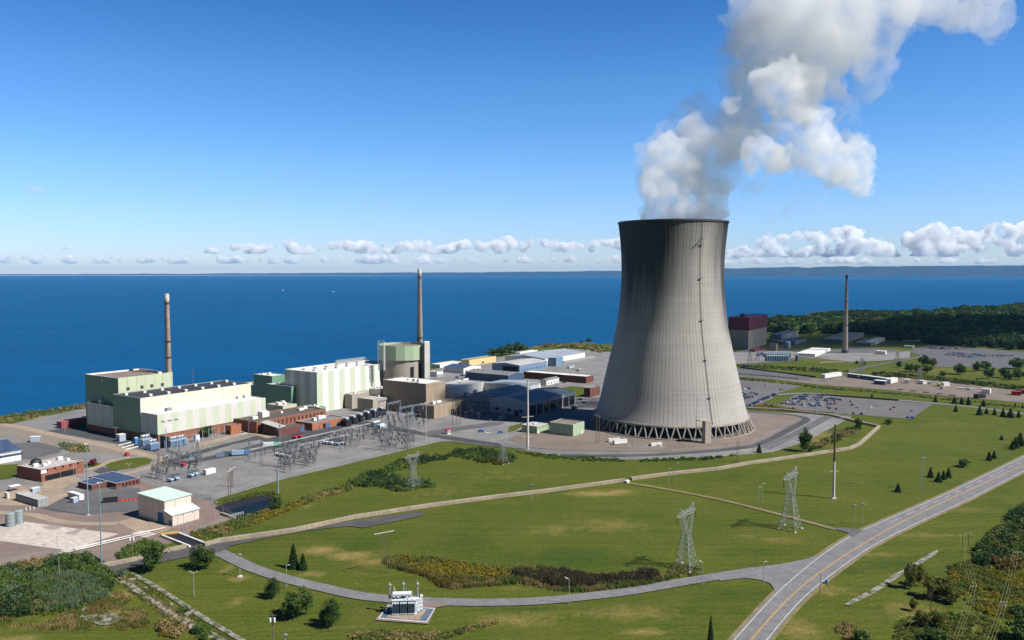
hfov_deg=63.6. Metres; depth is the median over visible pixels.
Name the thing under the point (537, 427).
green shed
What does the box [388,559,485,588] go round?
cattails
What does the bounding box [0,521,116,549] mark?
concrete slab
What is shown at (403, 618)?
concrete pad
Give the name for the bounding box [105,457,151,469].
lawn
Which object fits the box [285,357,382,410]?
turbine hall
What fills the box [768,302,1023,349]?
forest
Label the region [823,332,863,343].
admin block
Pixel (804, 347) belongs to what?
lawn
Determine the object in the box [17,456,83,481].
brick garage
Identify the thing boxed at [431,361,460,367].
store shed
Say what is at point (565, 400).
bay window
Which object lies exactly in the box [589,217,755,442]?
cooling tower
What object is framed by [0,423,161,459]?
path
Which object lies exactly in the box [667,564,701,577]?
dry weeds
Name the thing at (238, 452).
truck
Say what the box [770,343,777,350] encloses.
service block
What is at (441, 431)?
asphalt
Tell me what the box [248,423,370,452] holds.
busbar
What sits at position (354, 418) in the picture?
transformer
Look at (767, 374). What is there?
asphalt
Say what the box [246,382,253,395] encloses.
green block
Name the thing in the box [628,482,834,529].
path
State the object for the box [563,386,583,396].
lawn
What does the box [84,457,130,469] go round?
path
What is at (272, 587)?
round tree
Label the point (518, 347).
round tree
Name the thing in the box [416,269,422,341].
exhaust stack
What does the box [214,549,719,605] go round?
road
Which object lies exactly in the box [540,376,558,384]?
store shed
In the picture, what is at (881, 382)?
site cabin
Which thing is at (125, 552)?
undergrowth
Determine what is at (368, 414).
transformer
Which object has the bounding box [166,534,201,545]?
canal
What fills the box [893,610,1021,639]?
dry weeds
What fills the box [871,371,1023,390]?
undergrowth
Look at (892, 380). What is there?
site cabin
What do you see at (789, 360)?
road
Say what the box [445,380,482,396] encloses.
building
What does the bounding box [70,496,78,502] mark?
site cabin
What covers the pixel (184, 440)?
transformer
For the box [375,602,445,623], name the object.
gravel pad
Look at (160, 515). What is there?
roller door
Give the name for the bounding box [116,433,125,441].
equipment cabinet
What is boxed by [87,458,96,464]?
red tree
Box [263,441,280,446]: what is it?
truck
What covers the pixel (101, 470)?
asphalt
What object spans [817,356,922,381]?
road
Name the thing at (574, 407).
container
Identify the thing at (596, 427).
utility pole
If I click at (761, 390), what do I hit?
parking lot
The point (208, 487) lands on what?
gravel yard
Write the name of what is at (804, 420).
road
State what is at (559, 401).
bay window
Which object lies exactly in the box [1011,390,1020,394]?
container
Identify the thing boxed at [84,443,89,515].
light mast
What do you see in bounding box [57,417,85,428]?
red shed
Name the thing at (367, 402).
service building
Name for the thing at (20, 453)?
window
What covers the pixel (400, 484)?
bushes
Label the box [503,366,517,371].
loading door
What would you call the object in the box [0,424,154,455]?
path
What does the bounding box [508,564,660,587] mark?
cattails
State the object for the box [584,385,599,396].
store shed
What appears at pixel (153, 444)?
transformer
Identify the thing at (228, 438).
path
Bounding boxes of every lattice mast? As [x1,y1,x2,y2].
[153,453,163,479]
[177,441,183,461]
[194,439,200,464]
[245,439,251,460]
[257,441,263,463]
[277,424,283,443]
[278,435,288,467]
[302,439,309,464]
[312,437,318,462]
[383,422,389,450]
[403,411,412,449]
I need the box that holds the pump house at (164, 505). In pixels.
[137,486,199,525]
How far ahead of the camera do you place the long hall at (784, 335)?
1525.00 m
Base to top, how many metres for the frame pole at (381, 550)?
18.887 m
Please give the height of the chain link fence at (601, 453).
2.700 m
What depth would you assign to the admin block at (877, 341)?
1457.34 m
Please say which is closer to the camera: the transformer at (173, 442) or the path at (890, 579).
the path at (890, 579)
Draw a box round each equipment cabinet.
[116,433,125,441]
[193,434,199,441]
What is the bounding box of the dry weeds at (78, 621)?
[0,589,152,632]
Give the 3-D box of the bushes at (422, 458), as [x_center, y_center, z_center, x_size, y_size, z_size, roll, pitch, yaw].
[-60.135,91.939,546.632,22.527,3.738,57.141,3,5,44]
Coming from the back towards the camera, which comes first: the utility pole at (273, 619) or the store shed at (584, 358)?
the store shed at (584, 358)
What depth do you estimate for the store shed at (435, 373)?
987.63 m
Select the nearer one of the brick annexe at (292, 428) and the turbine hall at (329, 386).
the brick annexe at (292, 428)
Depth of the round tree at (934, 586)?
315.52 m
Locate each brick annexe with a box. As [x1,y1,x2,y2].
[225,423,240,434]
[285,423,303,434]
[296,415,343,430]
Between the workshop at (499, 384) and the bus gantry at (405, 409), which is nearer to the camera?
the bus gantry at (405, 409)
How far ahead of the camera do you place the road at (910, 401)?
790.01 m
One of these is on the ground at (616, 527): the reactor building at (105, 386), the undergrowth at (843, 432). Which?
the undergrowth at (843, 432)
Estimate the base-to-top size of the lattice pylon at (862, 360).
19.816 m
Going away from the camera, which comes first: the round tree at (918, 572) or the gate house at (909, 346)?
the round tree at (918, 572)
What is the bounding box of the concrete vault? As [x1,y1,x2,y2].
[16,491,47,506]
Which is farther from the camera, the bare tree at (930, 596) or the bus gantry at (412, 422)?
the bus gantry at (412, 422)
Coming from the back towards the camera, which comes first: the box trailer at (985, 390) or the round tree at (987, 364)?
the round tree at (987, 364)
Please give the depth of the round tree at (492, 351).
1233.56 m
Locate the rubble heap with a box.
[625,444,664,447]
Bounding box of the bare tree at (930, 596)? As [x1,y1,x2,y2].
[926,589,933,610]
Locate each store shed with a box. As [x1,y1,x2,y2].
[430,370,442,376]
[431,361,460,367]
[515,350,537,353]
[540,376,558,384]
[563,355,594,362]
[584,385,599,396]
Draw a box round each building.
[85,368,172,427]
[267,400,296,410]
[305,404,325,408]
[345,390,368,408]
[357,395,388,411]
[369,386,382,395]
[379,342,421,378]
[383,376,444,413]
[419,398,466,418]
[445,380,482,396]
[728,314,767,348]
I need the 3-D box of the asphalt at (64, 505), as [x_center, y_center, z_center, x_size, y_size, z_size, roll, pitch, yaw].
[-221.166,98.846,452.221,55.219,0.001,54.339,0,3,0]
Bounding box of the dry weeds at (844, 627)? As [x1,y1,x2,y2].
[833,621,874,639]
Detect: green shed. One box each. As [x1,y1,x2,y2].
[521,422,547,433]
[550,419,583,435]
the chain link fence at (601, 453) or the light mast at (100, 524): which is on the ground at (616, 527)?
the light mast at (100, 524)
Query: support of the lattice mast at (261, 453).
on the gravel yard at (208, 487)
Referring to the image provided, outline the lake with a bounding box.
[0,275,1023,415]
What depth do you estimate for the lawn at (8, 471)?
517.10 m
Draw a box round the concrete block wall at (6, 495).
[4,492,9,498]
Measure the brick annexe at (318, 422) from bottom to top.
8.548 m
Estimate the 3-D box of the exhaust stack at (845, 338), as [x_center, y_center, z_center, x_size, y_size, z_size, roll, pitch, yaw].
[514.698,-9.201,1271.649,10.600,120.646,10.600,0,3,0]
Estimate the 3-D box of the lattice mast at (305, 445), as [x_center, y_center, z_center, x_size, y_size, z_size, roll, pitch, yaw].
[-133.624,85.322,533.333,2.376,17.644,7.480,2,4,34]
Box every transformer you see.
[137,433,152,446]
[146,438,159,450]
[169,435,178,447]
[177,434,187,445]
[340,415,351,426]
[349,413,358,424]
[356,411,365,421]
[363,409,372,419]
[370,407,379,417]
[377,405,385,415]
[386,580,422,614]
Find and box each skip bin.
[103,496,117,502]
[215,453,223,456]
[222,451,230,454]
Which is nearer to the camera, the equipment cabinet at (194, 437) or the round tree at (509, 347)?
the equipment cabinet at (194, 437)
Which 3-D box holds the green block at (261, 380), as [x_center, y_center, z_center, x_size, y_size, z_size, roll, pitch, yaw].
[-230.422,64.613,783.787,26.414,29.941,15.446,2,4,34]
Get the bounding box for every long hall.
[770,330,797,340]
[778,338,805,344]
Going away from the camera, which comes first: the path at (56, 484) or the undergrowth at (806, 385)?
the path at (56, 484)
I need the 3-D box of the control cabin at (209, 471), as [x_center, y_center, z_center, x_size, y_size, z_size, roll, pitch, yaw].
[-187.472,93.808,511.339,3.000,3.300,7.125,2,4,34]
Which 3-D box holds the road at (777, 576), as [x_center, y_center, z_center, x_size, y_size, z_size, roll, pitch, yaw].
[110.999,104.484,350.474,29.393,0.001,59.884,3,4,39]
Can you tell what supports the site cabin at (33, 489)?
on the gravel yard at (55, 496)
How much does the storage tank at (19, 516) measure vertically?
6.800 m
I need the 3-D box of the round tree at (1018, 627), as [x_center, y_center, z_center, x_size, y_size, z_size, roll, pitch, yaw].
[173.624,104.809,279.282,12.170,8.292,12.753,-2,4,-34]
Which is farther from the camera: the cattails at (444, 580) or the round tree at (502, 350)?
the round tree at (502, 350)
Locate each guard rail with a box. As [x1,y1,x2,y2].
[61,527,164,550]
[64,530,148,551]
[65,532,149,552]
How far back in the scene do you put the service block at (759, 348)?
1312.64 m
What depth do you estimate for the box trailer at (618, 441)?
598.40 m
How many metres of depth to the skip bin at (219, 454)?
558.74 m
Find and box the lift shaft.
[421,341,429,378]
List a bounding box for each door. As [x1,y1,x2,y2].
[45,472,59,480]
[61,469,74,476]
[157,512,163,523]
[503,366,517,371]
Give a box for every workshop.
[470,384,528,406]
[484,380,540,390]
[489,387,574,416]
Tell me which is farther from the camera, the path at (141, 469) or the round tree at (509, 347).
the round tree at (509, 347)
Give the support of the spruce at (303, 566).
on the ground at (616, 527)
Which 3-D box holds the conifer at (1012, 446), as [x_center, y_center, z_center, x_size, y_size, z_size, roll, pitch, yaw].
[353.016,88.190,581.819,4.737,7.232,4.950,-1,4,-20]
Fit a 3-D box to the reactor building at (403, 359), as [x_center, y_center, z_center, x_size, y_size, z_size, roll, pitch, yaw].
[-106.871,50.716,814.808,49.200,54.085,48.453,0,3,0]
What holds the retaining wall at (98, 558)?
on the ground at (616, 527)
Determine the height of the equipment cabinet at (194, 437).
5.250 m
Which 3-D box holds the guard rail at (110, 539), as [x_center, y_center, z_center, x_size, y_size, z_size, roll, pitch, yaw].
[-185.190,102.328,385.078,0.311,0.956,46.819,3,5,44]
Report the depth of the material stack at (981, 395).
816.04 m
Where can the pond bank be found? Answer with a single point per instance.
(228, 506)
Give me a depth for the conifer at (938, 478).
491.57 m
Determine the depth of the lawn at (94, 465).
533.16 m
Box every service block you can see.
[750,346,764,351]
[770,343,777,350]
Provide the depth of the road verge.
369.96 m
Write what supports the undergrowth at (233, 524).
on the ground at (616, 527)
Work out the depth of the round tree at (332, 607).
289.85 m
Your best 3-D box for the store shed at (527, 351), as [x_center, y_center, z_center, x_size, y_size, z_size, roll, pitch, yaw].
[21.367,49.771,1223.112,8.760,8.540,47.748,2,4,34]
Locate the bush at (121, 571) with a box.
[116,568,127,577]
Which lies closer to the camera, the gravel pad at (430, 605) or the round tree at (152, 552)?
the gravel pad at (430, 605)
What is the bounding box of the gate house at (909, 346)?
[904,345,914,347]
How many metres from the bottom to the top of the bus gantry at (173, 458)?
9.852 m
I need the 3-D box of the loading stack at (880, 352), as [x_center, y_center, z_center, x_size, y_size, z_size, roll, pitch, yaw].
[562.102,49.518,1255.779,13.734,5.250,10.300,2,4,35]
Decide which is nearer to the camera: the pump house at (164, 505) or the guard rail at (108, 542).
the guard rail at (108, 542)
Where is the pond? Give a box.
[226,500,268,515]
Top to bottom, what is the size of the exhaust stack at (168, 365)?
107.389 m
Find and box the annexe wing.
[87,399,113,428]
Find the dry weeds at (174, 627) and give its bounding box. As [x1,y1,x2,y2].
[156,616,187,638]
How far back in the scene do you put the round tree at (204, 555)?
346.64 m
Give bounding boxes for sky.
[0,0,1023,273]
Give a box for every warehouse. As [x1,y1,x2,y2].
[0,439,22,463]
[444,363,480,372]
[461,356,495,364]
[466,369,523,380]
[492,358,546,371]
[505,349,584,365]
[549,356,562,365]
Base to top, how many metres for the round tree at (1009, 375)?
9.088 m
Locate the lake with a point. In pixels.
(61, 336)
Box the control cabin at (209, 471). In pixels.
[203,467,215,474]
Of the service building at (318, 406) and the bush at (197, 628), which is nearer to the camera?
the bush at (197, 628)
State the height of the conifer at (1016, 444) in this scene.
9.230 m
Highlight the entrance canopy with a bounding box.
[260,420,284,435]
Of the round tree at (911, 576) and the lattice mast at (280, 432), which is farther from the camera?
the lattice mast at (280, 432)
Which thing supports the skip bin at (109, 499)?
on the asphalt at (64, 505)
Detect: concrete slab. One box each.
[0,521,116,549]
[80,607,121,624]
[132,530,155,537]
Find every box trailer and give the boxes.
[68,491,83,500]
[608,438,619,441]
[613,439,626,444]
[650,442,661,445]
[821,372,841,377]
[847,373,860,377]
[918,380,926,383]
[940,382,949,385]
[981,388,990,393]
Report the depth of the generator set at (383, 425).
653.72 m
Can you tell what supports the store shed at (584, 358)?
on the gravel yard at (208, 487)
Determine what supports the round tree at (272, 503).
on the ground at (616, 527)
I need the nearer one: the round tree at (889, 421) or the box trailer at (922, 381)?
the round tree at (889, 421)
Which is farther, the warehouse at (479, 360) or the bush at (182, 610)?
the warehouse at (479, 360)
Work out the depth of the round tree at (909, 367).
1034.38 m
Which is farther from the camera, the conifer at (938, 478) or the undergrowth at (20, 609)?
the conifer at (938, 478)
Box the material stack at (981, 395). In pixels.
[973,393,985,397]
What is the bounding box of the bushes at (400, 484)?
[348,464,437,491]
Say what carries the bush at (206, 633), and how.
on the ground at (616, 527)
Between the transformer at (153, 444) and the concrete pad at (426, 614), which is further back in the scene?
the transformer at (153, 444)
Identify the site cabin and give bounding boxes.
[30,435,40,441]
[30,486,39,492]
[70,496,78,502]
[859,375,886,379]
[874,379,887,384]
[885,377,897,383]
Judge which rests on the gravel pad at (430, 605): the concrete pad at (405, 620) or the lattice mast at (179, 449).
the concrete pad at (405, 620)
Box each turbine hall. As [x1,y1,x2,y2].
[88,369,265,442]
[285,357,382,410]
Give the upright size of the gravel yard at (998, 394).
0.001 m
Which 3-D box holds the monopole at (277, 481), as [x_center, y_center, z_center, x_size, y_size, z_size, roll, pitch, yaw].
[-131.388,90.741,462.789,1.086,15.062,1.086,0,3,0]
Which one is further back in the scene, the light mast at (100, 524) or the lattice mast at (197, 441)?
the lattice mast at (197, 441)
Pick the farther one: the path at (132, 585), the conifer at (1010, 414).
the conifer at (1010, 414)
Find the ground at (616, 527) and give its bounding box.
[0,329,1023,639]
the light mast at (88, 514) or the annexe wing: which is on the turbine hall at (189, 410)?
the annexe wing
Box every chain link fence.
[212,438,433,496]
[451,425,785,449]
[454,437,763,455]
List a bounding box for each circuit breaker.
[166,474,173,482]
[172,473,179,480]
[187,470,194,477]
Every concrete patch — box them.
[43,525,60,529]
[65,527,87,534]
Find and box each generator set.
[371,420,380,426]
[377,423,386,429]
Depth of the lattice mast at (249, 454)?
547.59 m
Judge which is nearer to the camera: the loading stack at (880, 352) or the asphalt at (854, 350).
the loading stack at (880, 352)
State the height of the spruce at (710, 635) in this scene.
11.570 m
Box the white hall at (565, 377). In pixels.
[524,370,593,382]
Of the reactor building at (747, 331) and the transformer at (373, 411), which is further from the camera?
the reactor building at (747, 331)
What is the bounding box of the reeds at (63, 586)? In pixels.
[27,566,108,612]
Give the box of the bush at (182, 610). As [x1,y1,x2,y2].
[177,605,189,614]
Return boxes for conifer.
[756,443,761,452]
[894,482,901,492]
[926,467,934,477]
[934,471,942,482]
[941,470,946,479]
[946,467,952,477]
[976,406,982,415]
[986,450,991,460]
[991,451,996,458]
[1000,408,1005,416]
[1006,408,1014,417]
[1009,440,1015,449]
[1013,437,1020,448]
[1017,433,1023,446]
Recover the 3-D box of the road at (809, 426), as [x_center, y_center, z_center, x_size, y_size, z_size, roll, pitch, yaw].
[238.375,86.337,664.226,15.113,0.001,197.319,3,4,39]
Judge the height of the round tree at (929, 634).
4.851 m
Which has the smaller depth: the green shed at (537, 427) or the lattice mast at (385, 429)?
the lattice mast at (385, 429)
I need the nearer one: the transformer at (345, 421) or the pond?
the pond
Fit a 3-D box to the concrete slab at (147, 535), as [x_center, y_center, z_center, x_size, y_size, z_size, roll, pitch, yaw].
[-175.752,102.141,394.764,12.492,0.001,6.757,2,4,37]
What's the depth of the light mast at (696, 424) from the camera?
606.72 m
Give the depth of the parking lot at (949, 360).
1219.73 m
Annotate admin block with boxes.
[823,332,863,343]
[856,338,880,345]
[866,337,884,344]
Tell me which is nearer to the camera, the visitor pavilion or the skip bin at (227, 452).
the skip bin at (227, 452)
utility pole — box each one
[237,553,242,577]
[269,614,275,639]
[596,413,596,442]
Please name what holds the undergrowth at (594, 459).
on the ground at (616, 527)
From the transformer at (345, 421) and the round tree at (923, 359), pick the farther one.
the round tree at (923, 359)
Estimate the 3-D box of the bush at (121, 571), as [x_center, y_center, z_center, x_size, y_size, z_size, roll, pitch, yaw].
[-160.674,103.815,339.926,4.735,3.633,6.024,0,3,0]
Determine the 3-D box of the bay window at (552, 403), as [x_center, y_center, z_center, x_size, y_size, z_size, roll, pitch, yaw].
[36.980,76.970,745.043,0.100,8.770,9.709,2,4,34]
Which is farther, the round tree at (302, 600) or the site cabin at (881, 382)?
the site cabin at (881, 382)
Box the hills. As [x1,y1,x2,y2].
[0,265,1023,275]
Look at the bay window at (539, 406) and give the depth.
726.75 m
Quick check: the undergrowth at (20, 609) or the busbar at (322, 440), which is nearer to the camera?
the undergrowth at (20, 609)
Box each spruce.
[287,540,298,569]
[298,553,307,570]
[707,613,714,639]
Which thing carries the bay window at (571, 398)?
in the workshop at (545, 400)
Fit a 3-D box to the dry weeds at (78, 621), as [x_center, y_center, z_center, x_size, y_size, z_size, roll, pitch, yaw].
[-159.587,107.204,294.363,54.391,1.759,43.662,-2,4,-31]
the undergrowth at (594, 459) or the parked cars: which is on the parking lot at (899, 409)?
the parked cars
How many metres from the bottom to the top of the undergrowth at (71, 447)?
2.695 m
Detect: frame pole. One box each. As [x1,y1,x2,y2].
[225,470,230,501]
[374,530,393,573]
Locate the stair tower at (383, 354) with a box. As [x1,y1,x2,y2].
[378,341,384,370]
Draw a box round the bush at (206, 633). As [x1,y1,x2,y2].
[200,628,213,639]
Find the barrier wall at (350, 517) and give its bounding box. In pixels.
[100,407,879,566]
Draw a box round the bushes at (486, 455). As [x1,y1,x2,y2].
[451,446,517,464]
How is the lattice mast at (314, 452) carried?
on the gravel yard at (208, 487)
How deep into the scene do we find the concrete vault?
444.74 m
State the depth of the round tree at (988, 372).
964.40 m
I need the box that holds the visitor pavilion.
[796,347,830,356]
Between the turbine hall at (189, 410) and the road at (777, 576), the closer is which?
the road at (777, 576)
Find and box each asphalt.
[13,442,62,458]
[43,487,139,514]
[48,425,161,451]
[94,467,117,473]
[161,425,344,466]
[358,422,504,446]
[421,422,504,435]
[737,368,811,380]
[778,345,904,352]
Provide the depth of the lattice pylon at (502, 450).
538.89 m
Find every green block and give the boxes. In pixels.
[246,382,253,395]
[253,372,284,397]
[266,382,295,407]
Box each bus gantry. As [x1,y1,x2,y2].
[164,456,180,470]
[287,442,302,460]
[398,405,413,423]
[400,412,414,427]
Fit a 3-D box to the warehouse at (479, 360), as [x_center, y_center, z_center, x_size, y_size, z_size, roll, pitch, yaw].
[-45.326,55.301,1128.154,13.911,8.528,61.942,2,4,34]
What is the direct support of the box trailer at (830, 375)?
on the ground at (616, 527)
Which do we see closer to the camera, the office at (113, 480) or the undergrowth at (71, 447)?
the office at (113, 480)
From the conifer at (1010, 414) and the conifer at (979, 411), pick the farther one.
the conifer at (979, 411)
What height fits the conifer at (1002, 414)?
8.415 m
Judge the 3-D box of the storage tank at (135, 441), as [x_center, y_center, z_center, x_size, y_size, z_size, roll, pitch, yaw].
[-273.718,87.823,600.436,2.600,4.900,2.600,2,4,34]
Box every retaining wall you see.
[89,553,105,562]
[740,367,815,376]
[821,394,898,400]
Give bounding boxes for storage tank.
[5,512,15,526]
[13,509,23,523]
[133,437,138,443]
[775,340,790,347]
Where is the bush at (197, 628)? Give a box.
[191,622,205,634]
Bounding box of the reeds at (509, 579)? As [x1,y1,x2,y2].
[446,572,674,591]
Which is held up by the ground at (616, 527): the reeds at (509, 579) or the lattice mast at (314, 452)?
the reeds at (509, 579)
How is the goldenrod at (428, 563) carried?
on the ground at (616, 527)
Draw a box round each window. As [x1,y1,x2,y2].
[1,452,22,457]
[530,405,535,415]
[537,403,542,413]
[543,402,548,412]
[550,400,555,410]
[557,398,561,408]
[563,397,567,406]
[569,395,573,405]
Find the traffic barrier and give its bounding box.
[118,498,137,500]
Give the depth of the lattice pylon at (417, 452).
477.39 m
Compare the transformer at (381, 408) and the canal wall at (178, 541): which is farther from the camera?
the transformer at (381, 408)
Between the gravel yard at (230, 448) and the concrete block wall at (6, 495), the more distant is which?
the gravel yard at (230, 448)
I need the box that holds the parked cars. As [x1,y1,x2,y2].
[788,396,923,414]
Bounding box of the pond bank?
[215,495,275,518]
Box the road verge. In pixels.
[727,455,1023,639]
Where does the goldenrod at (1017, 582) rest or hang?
on the ground at (616, 527)
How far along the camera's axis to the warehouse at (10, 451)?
546.53 m
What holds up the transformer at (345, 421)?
on the gravel yard at (208, 487)
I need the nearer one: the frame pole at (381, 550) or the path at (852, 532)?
the frame pole at (381, 550)
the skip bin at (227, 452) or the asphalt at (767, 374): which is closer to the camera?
the skip bin at (227, 452)
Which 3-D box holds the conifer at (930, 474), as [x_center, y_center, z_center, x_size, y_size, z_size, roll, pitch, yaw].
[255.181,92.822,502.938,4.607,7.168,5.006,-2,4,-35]
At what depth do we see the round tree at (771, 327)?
1659.00 m
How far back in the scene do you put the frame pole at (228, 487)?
449.26 m
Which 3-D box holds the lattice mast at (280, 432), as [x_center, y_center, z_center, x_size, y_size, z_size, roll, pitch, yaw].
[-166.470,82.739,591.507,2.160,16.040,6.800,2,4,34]
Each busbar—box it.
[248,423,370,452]
[299,434,349,451]
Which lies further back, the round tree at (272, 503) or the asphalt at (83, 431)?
the asphalt at (83, 431)
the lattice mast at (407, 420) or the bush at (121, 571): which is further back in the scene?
the lattice mast at (407, 420)
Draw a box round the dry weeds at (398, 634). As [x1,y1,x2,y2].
[348,619,498,639]
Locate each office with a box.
[78,471,139,490]
[233,406,325,433]
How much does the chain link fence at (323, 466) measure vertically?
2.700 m
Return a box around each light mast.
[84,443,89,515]
[97,482,101,565]
[696,407,696,441]
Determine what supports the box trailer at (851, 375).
on the gravel yard at (998, 394)
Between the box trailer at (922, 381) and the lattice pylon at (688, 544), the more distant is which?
the box trailer at (922, 381)
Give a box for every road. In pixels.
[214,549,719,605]
[560,411,810,456]
[719,555,818,590]
[738,356,831,364]
[761,413,845,448]
[777,393,1023,413]
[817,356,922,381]
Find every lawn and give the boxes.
[0,464,19,479]
[84,463,99,467]
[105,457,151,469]
[508,423,522,431]
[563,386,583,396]
[785,345,841,349]
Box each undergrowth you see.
[0,403,85,422]
[0,551,117,615]
[0,591,40,617]
[57,441,90,452]
[113,538,172,558]
[122,573,231,639]
[190,481,353,538]
[217,490,280,503]
[516,451,736,461]
[538,341,610,352]
[736,364,849,372]
[739,377,1019,407]
[748,403,818,412]
[800,426,861,450]
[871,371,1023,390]
[970,508,1023,571]
[1004,502,1023,522]
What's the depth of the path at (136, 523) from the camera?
408.89 m
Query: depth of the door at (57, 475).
497.18 m
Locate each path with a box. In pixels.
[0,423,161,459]
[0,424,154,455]
[0,511,117,524]
[43,476,78,491]
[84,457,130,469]
[105,511,424,573]
[115,575,226,639]
[118,515,171,532]
[122,457,167,474]
[130,572,245,639]
[198,433,274,446]
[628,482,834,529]
[834,528,863,537]
[844,550,937,604]
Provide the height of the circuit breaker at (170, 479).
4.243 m
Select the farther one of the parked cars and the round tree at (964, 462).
the parked cars
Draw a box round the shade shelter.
[8,484,20,491]
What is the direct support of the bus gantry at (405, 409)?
on the gravel yard at (208, 487)
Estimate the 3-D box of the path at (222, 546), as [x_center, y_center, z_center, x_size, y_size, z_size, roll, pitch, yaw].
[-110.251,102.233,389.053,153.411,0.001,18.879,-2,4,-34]
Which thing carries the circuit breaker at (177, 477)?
on the gravel yard at (208, 487)
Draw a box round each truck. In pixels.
[232,450,248,455]
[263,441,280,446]
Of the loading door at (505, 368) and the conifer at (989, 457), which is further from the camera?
the loading door at (505, 368)
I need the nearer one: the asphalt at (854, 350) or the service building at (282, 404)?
the service building at (282, 404)
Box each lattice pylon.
[404,450,420,489]
[497,435,509,464]
[674,502,697,571]
[777,466,802,532]
[858,358,865,373]
[915,368,922,380]
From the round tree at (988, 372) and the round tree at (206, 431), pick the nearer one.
the round tree at (206, 431)
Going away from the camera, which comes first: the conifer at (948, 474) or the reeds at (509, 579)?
the reeds at (509, 579)
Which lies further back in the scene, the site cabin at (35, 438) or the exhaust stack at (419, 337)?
the exhaust stack at (419, 337)
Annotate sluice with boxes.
[220,512,243,518]
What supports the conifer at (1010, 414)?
on the ground at (616, 527)
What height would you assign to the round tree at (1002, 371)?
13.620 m
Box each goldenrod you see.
[383,552,512,585]
[945,559,1023,621]
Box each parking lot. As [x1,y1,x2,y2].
[740,380,798,406]
[778,394,930,418]
[910,345,1023,368]
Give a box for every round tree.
[137,539,168,571]
[186,544,217,568]
[200,425,215,436]
[263,576,283,597]
[268,495,283,508]
[278,585,318,616]
[318,596,343,626]
[486,348,497,355]
[496,346,507,355]
[504,343,515,352]
[512,341,525,351]
[767,322,776,331]
[797,427,812,450]
[852,630,873,639]
[854,418,862,426]
[882,418,892,423]
[903,363,915,370]
[903,561,920,587]
[909,597,917,610]
[914,609,931,626]
[915,564,928,582]
[917,355,929,364]
[920,626,948,639]
[921,365,932,372]
[921,574,943,598]
[927,358,936,366]
[928,609,945,627]
[937,576,959,599]
[938,371,946,375]
[945,590,960,603]
[953,363,970,373]
[957,459,971,466]
[971,361,982,370]
[980,361,991,368]
[982,367,996,376]
[998,367,1010,375]
[1003,372,1014,378]
[1003,617,1023,639]
[1008,357,1023,368]
[1008,604,1023,616]
[1012,368,1023,378]
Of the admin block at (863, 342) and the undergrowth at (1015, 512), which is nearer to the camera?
the undergrowth at (1015, 512)
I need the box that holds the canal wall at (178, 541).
[160,531,203,546]
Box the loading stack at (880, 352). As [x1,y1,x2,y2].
[876,350,886,353]
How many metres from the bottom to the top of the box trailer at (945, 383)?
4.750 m
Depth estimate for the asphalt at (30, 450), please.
581.47 m
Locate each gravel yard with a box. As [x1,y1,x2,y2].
[0,349,850,543]
[0,481,230,565]
[0,485,76,505]
[175,440,263,461]
[508,412,801,451]
[734,349,909,363]
[739,374,1023,402]
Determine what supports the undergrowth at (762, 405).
on the ground at (616, 527)
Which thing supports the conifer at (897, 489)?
on the ground at (616, 527)
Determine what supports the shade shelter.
on the gravel yard at (55, 496)
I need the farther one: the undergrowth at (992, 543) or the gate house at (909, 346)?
the gate house at (909, 346)
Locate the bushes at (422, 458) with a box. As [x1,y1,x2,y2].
[385,451,451,469]
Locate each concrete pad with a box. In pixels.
[379,605,434,621]
[380,605,433,620]
[386,609,425,618]
[387,617,419,620]
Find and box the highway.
[732,456,1023,639]
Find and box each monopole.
[277,468,278,494]
[522,380,533,449]
[829,424,840,498]
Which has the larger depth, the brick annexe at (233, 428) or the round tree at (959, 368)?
the round tree at (959, 368)
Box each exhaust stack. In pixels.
[163,294,171,372]
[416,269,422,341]
[841,275,848,352]
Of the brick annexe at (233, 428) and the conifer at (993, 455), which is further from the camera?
the brick annexe at (233, 428)
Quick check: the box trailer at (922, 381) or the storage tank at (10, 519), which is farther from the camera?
the box trailer at (922, 381)
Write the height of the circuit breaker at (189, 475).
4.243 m
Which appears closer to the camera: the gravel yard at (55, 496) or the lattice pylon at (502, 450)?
the gravel yard at (55, 496)
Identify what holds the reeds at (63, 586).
on the ground at (616, 527)
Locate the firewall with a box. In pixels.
[160,435,168,448]
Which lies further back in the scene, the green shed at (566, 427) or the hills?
the hills
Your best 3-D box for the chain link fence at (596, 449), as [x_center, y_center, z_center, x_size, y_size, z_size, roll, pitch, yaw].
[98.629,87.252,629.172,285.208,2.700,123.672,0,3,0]
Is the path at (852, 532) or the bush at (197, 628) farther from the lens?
the path at (852, 532)
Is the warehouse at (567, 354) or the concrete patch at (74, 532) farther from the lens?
the warehouse at (567, 354)
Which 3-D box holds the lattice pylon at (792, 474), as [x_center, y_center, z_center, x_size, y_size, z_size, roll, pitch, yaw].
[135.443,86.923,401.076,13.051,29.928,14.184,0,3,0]
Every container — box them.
[571,405,578,409]
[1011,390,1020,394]

